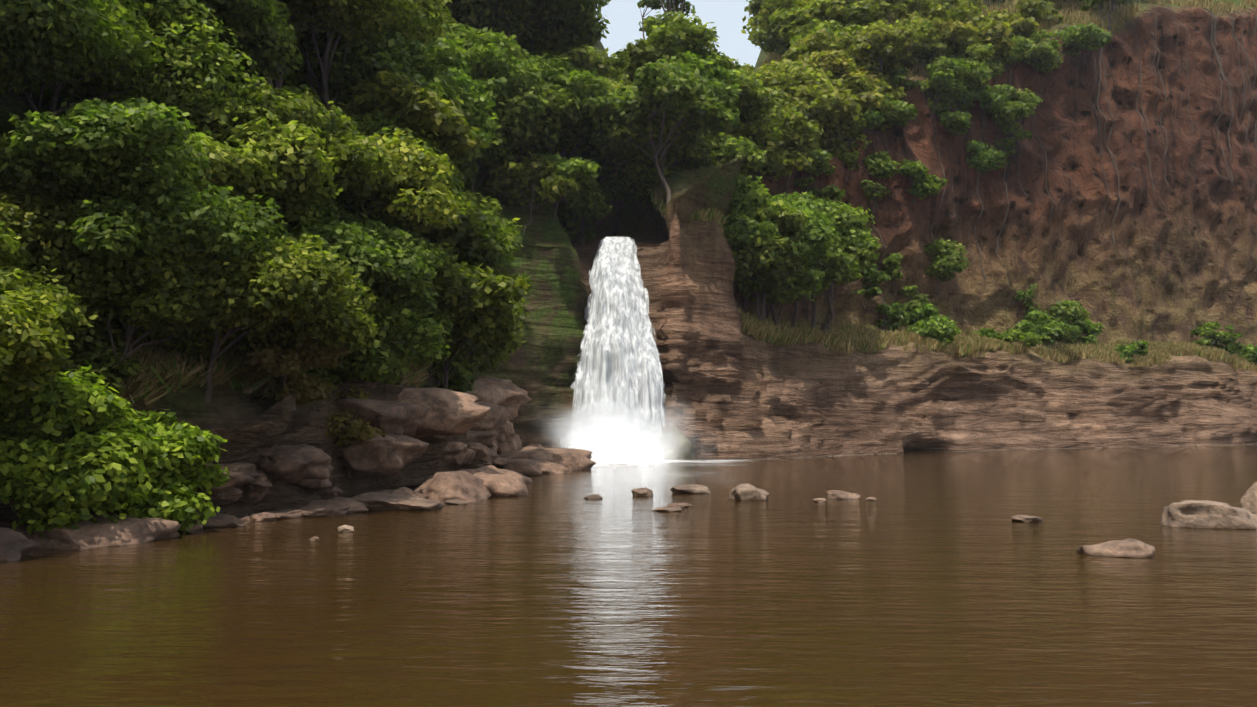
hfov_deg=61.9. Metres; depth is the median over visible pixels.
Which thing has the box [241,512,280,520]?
bank boulder
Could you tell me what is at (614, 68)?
slope scrub
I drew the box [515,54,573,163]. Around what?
forest tree
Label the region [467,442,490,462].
bank boulder
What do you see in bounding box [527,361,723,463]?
waterfall spray
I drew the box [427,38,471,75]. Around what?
tree
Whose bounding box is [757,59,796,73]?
slope scrub
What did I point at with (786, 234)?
ledge shrub
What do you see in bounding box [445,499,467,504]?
pool rock
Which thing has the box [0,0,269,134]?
forest tree
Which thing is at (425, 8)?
forest tree
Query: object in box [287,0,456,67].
forest tree
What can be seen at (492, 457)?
bank boulder
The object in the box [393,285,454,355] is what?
bank undergrowth
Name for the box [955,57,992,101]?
creeper wall
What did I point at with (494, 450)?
waterfall rock pile
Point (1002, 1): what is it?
slope scrub
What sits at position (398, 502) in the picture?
pool rock
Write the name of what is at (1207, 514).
pool rock
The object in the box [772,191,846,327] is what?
ledge shrub
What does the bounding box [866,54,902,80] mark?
slope scrub
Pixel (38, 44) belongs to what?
forest tree
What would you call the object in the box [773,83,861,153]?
tree
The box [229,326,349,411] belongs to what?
undergrowth
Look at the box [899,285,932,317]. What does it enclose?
creeper wall
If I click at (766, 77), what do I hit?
slope scrub
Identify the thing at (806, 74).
slope scrub
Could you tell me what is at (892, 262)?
creeper wall
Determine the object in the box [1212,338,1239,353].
ledge bush
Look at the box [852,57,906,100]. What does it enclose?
slope scrub
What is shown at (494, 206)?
forest tree
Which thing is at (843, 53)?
slope scrub
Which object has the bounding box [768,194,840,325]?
tree
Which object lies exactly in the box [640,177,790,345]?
rim grass
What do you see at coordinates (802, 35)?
slope scrub
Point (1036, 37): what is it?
creeper wall
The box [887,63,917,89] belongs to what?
creeper wall
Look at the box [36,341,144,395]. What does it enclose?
bank undergrowth
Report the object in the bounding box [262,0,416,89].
forest tree
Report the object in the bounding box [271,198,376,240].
bank undergrowth
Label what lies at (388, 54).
forest tree
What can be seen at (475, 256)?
forest tree
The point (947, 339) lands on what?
ledge bush
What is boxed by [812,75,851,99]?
slope scrub
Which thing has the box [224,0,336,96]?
forest tree
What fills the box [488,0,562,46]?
tree
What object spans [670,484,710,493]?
pool rock
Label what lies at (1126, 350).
ledge bush
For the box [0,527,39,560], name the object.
bank boulder
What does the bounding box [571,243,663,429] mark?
waterfall sheet
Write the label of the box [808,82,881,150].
slope scrub
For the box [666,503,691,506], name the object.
pool rock
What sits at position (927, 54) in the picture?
slope scrub
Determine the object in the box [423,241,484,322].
forest tree
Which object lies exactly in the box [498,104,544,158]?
forest tree
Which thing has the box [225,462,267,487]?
bank boulder
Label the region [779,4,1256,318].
cliff vines
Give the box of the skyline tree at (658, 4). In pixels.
[636,0,695,39]
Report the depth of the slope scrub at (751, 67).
96.39 m
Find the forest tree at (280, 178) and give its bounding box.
[159,96,343,237]
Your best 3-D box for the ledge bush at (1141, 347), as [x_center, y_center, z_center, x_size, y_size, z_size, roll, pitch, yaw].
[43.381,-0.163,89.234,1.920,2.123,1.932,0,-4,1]
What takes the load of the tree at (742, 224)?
on the gorge terrain at (786, 374)
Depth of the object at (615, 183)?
65.30 m
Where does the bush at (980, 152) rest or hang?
on the gorge terrain at (786, 374)
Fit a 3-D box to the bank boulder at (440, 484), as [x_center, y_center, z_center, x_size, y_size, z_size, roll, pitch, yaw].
[-5.025,3.992,28.924,2.361,1.460,2.960,0,-4,1]
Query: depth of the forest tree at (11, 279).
20.18 m
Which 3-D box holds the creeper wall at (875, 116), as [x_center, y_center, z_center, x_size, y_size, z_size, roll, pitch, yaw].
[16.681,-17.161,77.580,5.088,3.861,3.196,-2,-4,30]
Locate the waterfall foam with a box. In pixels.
[591,459,745,466]
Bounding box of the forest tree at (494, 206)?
[459,186,525,268]
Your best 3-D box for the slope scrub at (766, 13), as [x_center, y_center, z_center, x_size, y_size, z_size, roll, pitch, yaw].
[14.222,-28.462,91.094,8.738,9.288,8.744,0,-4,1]
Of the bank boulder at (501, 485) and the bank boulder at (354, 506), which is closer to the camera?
the bank boulder at (354, 506)
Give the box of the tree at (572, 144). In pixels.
[515,121,615,228]
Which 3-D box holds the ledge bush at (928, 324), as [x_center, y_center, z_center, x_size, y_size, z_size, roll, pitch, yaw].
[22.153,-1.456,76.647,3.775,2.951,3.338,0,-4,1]
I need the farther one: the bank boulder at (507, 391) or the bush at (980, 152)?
the bush at (980, 152)
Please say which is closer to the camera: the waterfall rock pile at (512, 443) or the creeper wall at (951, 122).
the waterfall rock pile at (512, 443)
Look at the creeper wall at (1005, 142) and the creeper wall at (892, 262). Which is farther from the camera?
the creeper wall at (1005, 142)
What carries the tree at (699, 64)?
on the gorge terrain at (786, 374)
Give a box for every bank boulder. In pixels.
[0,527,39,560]
[11,514,180,549]
[177,519,202,530]
[195,486,242,507]
[196,463,254,492]
[199,513,246,526]
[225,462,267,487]
[238,475,272,503]
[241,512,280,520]
[258,444,331,483]
[275,509,303,518]
[292,465,333,489]
[294,504,349,516]
[300,497,368,512]
[317,486,343,499]
[318,400,331,406]
[319,358,381,387]
[333,398,429,436]
[336,426,428,475]
[357,489,428,498]
[379,487,420,497]
[396,387,491,438]
[413,471,490,502]
[440,441,475,465]
[458,465,527,496]
[461,460,481,468]
[465,377,531,429]
[466,430,497,445]
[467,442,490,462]
[470,401,505,442]
[489,453,498,464]
[492,457,507,465]
[493,458,571,473]
[496,461,541,475]
[499,446,596,470]
[523,476,531,481]
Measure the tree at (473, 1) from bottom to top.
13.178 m
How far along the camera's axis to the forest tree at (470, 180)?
53.20 m
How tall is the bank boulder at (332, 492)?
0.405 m
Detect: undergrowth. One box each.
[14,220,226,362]
[29,279,88,367]
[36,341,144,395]
[228,330,314,398]
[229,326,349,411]
[246,223,286,245]
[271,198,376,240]
[305,354,354,393]
[310,312,391,373]
[316,249,394,357]
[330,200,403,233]
[336,297,450,384]
[380,283,445,333]
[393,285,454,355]
[421,343,492,384]
[428,368,476,392]
[466,362,482,374]
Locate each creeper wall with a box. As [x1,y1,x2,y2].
[794,141,831,190]
[805,163,845,200]
[826,145,861,180]
[852,260,890,308]
[858,93,917,132]
[858,102,884,146]
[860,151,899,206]
[881,253,903,284]
[886,300,923,327]
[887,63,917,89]
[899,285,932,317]
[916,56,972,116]
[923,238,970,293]
[933,78,966,103]
[934,110,971,141]
[936,54,989,91]
[942,82,978,111]
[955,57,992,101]
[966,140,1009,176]
[968,42,1005,77]
[973,84,1006,125]
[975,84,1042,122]
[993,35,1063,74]
[993,120,1031,155]
[1014,284,1040,320]
[1030,28,1060,50]
[1042,300,1089,342]
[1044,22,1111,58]
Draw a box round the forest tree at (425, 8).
[412,1,434,18]
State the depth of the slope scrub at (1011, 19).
89.18 m
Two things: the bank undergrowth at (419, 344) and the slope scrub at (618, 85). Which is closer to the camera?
the bank undergrowth at (419, 344)
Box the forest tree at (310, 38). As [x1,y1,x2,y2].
[288,5,427,107]
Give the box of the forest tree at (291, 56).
[277,26,412,70]
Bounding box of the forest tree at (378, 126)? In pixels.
[321,109,463,231]
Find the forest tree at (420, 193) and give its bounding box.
[323,128,470,233]
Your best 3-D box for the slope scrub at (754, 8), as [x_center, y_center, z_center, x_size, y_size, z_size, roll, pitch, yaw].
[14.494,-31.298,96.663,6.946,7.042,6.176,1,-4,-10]
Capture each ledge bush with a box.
[875,303,899,332]
[896,159,947,204]
[903,303,938,325]
[906,315,960,337]
[927,334,953,345]
[947,320,956,335]
[973,328,1000,338]
[998,328,1042,346]
[1013,310,1082,345]
[1070,318,1104,343]
[1114,344,1136,362]
[1125,340,1148,355]
[1190,321,1229,347]
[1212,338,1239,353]
[1219,325,1243,354]
[1234,344,1256,362]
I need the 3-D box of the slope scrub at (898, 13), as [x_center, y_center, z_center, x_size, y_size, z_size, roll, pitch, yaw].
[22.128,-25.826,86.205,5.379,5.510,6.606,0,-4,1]
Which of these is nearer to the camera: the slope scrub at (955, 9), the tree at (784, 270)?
the tree at (784, 270)
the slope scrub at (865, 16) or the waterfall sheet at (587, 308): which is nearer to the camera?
the waterfall sheet at (587, 308)
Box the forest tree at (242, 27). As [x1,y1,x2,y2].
[92,0,304,95]
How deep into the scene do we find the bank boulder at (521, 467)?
40.86 m
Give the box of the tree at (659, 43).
[611,11,739,82]
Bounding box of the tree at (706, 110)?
[582,59,740,207]
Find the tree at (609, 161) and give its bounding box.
[600,130,720,171]
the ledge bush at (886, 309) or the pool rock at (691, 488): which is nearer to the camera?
the pool rock at (691, 488)
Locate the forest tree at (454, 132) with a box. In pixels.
[318,70,489,193]
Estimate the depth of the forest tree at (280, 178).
25.94 m
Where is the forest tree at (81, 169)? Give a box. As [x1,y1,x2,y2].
[0,97,287,262]
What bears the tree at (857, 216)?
on the gorge terrain at (786, 374)
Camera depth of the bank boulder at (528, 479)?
36.95 m
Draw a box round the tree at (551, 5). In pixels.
[447,1,561,57]
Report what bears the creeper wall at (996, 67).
on the gorge terrain at (786, 374)
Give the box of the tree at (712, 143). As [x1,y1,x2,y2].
[661,133,716,158]
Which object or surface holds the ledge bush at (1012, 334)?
on the gorge terrain at (786, 374)
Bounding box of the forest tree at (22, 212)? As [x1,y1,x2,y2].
[0,135,96,282]
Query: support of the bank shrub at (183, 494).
on the gorge terrain at (786, 374)
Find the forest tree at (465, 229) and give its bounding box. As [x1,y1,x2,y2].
[401,164,494,251]
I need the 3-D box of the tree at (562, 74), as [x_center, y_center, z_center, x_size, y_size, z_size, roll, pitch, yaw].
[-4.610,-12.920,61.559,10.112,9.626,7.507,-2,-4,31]
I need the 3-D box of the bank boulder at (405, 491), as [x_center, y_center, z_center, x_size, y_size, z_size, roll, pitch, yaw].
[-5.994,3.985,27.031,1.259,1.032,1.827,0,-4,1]
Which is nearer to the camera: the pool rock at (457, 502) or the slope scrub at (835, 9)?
the pool rock at (457, 502)
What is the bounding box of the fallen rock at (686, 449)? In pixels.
[657,425,694,461]
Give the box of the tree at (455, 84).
[429,63,484,108]
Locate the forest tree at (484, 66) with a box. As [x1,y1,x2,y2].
[426,13,517,84]
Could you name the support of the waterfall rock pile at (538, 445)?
in the pool water
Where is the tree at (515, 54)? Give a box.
[444,28,536,98]
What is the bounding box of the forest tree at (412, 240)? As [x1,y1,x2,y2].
[327,209,446,287]
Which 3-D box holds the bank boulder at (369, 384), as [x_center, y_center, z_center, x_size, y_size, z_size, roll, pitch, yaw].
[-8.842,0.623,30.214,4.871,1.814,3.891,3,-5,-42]
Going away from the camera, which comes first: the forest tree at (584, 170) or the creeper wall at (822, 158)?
the forest tree at (584, 170)
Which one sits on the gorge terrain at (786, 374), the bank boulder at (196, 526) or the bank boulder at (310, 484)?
the bank boulder at (310, 484)
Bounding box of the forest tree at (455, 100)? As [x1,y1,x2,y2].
[318,66,480,138]
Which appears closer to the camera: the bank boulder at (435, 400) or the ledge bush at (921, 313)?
the bank boulder at (435, 400)
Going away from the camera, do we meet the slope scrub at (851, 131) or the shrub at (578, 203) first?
the shrub at (578, 203)
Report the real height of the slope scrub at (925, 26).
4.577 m
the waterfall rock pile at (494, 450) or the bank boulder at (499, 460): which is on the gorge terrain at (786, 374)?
the bank boulder at (499, 460)
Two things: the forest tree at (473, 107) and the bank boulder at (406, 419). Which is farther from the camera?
the forest tree at (473, 107)
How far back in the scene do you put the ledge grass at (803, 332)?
77.86 m
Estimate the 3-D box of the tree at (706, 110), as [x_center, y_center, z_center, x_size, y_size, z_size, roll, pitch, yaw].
[1.544,-12.118,57.628,8.927,7.981,6.082,-2,-4,33]
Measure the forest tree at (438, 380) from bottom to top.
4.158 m
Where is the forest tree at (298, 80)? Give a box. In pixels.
[283,37,439,118]
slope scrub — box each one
[561,45,603,78]
[563,46,621,82]
[598,54,627,80]
[601,78,626,89]
[608,73,637,87]
[608,79,634,92]
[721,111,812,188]
[721,142,748,174]
[729,119,781,177]
[738,66,815,108]
[741,0,814,46]
[743,63,754,71]
[744,0,769,14]
[749,21,789,56]
[757,52,845,108]
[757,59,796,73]
[757,105,823,178]
[768,5,832,49]
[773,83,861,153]
[783,27,833,63]
[784,29,863,61]
[789,18,865,47]
[789,50,882,90]
[807,0,873,26]
[808,0,900,29]
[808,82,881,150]
[812,43,887,86]
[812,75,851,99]
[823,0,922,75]
[829,75,893,100]
[832,78,899,131]
[833,66,884,111]
[852,0,929,16]
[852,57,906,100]
[855,0,894,27]
[860,30,907,74]
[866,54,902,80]
[876,3,933,24]
[890,4,921,69]
[891,4,944,41]
[892,16,963,53]
[900,36,991,70]
[907,0,976,23]
[926,14,975,54]
[962,0,986,23]
[966,9,1038,41]
[966,19,1015,60]
[974,0,1005,2]
[1013,0,1068,23]
[1080,0,1132,31]
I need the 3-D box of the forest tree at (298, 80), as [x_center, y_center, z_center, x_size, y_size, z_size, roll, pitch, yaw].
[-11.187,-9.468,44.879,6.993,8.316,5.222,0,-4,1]
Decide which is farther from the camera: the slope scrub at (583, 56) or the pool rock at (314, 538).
the slope scrub at (583, 56)
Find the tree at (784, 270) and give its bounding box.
[746,253,804,320]
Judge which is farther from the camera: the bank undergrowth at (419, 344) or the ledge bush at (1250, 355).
the ledge bush at (1250, 355)
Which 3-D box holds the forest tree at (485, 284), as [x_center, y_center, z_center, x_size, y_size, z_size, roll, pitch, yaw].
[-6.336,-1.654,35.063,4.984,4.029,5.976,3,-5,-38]
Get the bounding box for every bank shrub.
[0,364,201,537]
[111,406,229,532]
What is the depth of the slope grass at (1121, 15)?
99.21 m
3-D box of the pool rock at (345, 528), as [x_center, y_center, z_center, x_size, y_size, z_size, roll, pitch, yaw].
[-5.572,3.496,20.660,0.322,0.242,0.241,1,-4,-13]
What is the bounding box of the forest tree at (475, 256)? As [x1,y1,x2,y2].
[401,198,531,292]
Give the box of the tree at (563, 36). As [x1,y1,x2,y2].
[473,0,609,161]
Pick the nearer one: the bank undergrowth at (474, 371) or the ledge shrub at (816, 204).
the bank undergrowth at (474, 371)
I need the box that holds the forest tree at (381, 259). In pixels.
[280,223,437,313]
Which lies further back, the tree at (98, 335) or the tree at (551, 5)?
the tree at (551, 5)
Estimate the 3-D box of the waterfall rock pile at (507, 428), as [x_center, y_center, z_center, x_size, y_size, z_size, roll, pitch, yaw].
[-6.405,4.075,52.208,1.482,1.522,1.337,0,-4,1]
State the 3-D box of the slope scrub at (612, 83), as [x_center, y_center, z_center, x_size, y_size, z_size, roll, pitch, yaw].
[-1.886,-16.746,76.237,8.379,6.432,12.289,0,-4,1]
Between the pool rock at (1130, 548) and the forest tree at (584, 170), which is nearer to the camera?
the pool rock at (1130, 548)
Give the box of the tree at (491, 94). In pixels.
[471,77,516,119]
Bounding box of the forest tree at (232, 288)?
[116,233,380,403]
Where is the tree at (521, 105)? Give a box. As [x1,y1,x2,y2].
[475,56,548,200]
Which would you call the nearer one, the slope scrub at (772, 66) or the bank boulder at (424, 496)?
the bank boulder at (424, 496)
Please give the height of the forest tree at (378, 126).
6.042 m
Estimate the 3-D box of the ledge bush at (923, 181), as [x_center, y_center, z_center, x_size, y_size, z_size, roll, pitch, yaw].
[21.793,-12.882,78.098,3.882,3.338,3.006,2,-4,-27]
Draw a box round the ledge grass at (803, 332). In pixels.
[736,188,1256,371]
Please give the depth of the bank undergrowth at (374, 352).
28.21 m
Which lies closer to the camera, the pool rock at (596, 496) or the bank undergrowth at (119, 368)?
the bank undergrowth at (119, 368)
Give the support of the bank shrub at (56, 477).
on the gorge terrain at (786, 374)
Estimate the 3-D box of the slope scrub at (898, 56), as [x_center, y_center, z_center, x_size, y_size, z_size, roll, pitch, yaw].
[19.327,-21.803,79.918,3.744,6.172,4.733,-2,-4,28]
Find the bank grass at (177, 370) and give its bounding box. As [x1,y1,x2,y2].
[67,199,453,413]
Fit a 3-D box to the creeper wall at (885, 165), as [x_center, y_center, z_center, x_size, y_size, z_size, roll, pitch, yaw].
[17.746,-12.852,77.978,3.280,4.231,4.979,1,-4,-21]
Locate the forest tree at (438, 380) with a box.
[437,350,504,387]
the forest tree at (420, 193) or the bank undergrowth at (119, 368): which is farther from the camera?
the forest tree at (420, 193)
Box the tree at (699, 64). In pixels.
[629,46,741,96]
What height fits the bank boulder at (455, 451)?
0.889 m
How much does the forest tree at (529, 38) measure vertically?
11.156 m
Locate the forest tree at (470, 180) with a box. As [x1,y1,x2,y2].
[458,157,478,187]
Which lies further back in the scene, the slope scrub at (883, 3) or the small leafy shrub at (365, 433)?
the slope scrub at (883, 3)
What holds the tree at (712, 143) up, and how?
on the gorge terrain at (786, 374)
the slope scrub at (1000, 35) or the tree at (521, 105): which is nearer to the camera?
the tree at (521, 105)
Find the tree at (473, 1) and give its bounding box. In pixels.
[436,0,559,48]
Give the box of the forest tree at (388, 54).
[301,26,466,111]
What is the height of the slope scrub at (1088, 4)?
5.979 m
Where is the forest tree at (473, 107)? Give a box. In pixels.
[438,90,501,171]
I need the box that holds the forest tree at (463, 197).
[454,189,474,209]
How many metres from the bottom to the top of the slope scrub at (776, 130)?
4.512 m
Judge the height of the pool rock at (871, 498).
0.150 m
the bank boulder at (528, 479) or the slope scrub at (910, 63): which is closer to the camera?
the bank boulder at (528, 479)
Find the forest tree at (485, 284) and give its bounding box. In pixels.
[430,261,530,330]
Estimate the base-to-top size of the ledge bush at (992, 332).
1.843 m
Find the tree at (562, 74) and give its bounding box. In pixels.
[524,51,619,206]
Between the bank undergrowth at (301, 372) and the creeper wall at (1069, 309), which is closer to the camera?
the bank undergrowth at (301, 372)
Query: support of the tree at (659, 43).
on the gorge terrain at (786, 374)
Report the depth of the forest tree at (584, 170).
57.72 m
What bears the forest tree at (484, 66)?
on the gorge terrain at (786, 374)
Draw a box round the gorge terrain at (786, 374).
[0,0,1256,528]
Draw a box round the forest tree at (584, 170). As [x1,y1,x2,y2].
[528,152,601,219]
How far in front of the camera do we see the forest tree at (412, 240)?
30.53 m
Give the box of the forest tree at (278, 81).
[273,11,372,95]
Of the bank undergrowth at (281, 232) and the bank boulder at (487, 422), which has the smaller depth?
the bank undergrowth at (281, 232)
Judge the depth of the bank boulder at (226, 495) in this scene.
23.07 m
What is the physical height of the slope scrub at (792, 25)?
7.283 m
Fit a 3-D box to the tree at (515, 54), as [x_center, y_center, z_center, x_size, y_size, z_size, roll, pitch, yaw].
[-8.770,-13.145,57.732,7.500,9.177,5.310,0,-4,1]
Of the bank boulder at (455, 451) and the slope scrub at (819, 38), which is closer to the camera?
the bank boulder at (455, 451)
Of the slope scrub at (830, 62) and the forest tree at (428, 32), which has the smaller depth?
the forest tree at (428, 32)
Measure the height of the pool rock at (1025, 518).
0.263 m
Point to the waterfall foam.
(634, 463)
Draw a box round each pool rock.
[309,536,318,540]
[338,525,353,531]
[352,492,443,510]
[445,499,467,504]
[584,494,602,498]
[631,487,652,496]
[652,507,681,511]
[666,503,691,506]
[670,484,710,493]
[729,484,769,500]
[813,498,826,501]
[826,490,860,498]
[866,497,876,500]
[1011,515,1042,522]
[1076,538,1155,557]
[1160,500,1256,528]
[1240,482,1256,513]
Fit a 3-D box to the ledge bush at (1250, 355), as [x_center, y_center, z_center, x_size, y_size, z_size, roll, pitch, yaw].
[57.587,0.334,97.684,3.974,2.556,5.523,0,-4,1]
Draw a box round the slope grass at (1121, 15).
[601,0,1256,178]
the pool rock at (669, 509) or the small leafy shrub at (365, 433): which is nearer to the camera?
the pool rock at (669, 509)
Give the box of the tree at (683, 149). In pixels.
[601,103,719,214]
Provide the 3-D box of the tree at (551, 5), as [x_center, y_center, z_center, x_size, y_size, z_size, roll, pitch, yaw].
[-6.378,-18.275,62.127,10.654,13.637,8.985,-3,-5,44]
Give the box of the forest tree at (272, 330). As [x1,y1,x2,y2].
[235,282,361,393]
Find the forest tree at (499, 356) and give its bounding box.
[478,334,521,372]
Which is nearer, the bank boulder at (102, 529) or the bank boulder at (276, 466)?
the bank boulder at (102, 529)
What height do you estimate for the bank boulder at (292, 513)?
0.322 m
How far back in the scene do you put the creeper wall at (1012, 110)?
83.93 m
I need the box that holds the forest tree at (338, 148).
[179,72,396,192]
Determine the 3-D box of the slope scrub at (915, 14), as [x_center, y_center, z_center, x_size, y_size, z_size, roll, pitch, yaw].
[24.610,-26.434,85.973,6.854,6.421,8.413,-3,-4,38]
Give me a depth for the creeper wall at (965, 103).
81.94 m
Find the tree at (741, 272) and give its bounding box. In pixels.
[730,244,759,282]
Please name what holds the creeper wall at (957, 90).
on the gorge terrain at (786, 374)
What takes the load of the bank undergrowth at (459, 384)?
on the gorge terrain at (786, 374)
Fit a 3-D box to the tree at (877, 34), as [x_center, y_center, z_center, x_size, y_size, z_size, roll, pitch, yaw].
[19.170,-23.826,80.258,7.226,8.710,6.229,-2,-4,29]
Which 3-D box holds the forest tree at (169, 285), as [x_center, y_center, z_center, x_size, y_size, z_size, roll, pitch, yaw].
[-10.314,-0.786,22.667,4.525,4.478,3.368,3,-4,-36]
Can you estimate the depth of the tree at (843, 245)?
67.61 m
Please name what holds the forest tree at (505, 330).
on the gorge terrain at (786, 374)
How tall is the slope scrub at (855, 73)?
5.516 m
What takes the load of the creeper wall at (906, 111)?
on the gorge terrain at (786, 374)
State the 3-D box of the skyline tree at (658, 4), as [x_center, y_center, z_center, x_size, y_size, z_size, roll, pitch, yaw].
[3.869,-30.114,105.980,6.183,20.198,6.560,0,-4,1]
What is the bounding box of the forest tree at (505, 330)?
[434,297,530,388]
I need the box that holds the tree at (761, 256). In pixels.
[728,205,791,273]
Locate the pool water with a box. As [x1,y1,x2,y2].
[0,444,1256,706]
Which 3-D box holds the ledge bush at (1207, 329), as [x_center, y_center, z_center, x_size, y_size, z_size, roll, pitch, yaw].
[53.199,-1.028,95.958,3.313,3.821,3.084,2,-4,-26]
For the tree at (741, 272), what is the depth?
61.03 m
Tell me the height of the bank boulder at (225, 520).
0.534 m
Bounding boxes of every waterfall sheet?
[570,239,665,403]
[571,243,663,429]
[572,237,664,461]
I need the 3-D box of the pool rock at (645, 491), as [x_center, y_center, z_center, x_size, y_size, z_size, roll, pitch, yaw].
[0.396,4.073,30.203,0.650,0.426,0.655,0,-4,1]
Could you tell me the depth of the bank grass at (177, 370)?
23.87 m
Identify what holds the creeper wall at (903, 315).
on the gorge terrain at (786, 374)
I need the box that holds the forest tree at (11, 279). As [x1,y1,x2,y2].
[0,221,101,340]
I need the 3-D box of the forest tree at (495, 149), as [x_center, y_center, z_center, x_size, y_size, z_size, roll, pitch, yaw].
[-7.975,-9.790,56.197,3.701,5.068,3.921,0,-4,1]
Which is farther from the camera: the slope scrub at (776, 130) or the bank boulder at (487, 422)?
the slope scrub at (776, 130)
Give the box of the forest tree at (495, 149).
[471,130,515,192]
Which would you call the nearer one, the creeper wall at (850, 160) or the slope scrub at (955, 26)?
the creeper wall at (850, 160)
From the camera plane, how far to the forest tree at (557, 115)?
58.12 m
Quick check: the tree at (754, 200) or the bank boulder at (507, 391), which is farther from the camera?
the tree at (754, 200)
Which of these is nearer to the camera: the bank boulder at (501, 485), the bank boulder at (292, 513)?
the bank boulder at (292, 513)
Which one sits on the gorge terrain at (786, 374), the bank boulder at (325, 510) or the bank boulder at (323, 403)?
the bank boulder at (323, 403)
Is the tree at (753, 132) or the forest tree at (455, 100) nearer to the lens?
the forest tree at (455, 100)
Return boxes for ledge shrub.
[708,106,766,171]
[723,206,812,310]
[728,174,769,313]
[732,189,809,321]
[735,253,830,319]
[755,200,807,317]
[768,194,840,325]
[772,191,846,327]
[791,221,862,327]
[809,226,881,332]
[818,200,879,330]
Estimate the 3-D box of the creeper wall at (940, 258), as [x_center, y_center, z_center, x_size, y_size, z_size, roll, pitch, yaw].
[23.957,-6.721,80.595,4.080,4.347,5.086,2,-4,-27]
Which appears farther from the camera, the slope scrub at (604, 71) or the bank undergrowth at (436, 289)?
the slope scrub at (604, 71)
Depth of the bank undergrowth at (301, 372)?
25.79 m
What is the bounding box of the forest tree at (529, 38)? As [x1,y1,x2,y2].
[429,0,558,54]
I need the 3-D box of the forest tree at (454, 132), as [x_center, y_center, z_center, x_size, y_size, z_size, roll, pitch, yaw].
[-8.184,-6.424,36.164,6.611,6.888,6.495,0,-4,1]
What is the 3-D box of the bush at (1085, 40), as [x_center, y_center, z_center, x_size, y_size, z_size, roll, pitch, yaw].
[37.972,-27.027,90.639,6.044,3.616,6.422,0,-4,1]
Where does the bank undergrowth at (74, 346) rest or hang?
on the gorge terrain at (786, 374)
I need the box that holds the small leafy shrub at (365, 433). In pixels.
[325,383,385,478]
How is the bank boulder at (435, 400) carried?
on the gorge terrain at (786, 374)
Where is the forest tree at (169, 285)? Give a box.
[39,219,244,392]
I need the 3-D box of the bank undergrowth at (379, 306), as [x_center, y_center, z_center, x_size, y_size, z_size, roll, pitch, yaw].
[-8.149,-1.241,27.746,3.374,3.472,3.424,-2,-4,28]
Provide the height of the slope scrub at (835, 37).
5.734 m
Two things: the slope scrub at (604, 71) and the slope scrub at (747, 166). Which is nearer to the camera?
the slope scrub at (747, 166)
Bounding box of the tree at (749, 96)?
[718,61,784,133]
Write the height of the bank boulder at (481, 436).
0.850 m
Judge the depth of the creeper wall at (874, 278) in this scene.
74.81 m
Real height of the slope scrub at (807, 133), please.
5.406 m
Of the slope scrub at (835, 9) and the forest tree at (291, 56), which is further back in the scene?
the slope scrub at (835, 9)
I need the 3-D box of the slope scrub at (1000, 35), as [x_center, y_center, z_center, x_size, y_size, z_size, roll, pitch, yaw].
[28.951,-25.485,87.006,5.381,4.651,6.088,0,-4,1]
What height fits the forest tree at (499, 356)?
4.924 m
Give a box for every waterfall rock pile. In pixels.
[491,441,497,453]
[494,420,513,443]
[497,434,521,454]
[526,443,543,447]
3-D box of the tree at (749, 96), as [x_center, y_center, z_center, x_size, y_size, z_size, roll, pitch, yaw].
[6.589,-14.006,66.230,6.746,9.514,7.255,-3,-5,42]
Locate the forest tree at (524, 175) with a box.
[484,151,580,233]
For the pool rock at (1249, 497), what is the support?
in the pool water
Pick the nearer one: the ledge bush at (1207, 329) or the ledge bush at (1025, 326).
the ledge bush at (1025, 326)
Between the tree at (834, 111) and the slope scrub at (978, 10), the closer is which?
the tree at (834, 111)
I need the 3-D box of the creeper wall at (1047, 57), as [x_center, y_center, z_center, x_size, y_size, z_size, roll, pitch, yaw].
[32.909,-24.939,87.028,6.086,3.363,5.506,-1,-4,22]
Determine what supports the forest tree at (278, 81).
on the gorge terrain at (786, 374)
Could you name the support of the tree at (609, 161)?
on the gorge terrain at (786, 374)
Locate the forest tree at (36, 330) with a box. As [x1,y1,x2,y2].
[0,288,73,407]
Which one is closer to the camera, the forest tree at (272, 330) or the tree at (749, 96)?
the forest tree at (272, 330)
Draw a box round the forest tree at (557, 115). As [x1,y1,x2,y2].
[512,77,588,162]
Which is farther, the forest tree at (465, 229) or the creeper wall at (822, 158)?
the creeper wall at (822, 158)
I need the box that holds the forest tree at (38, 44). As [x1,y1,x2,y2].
[0,0,145,93]

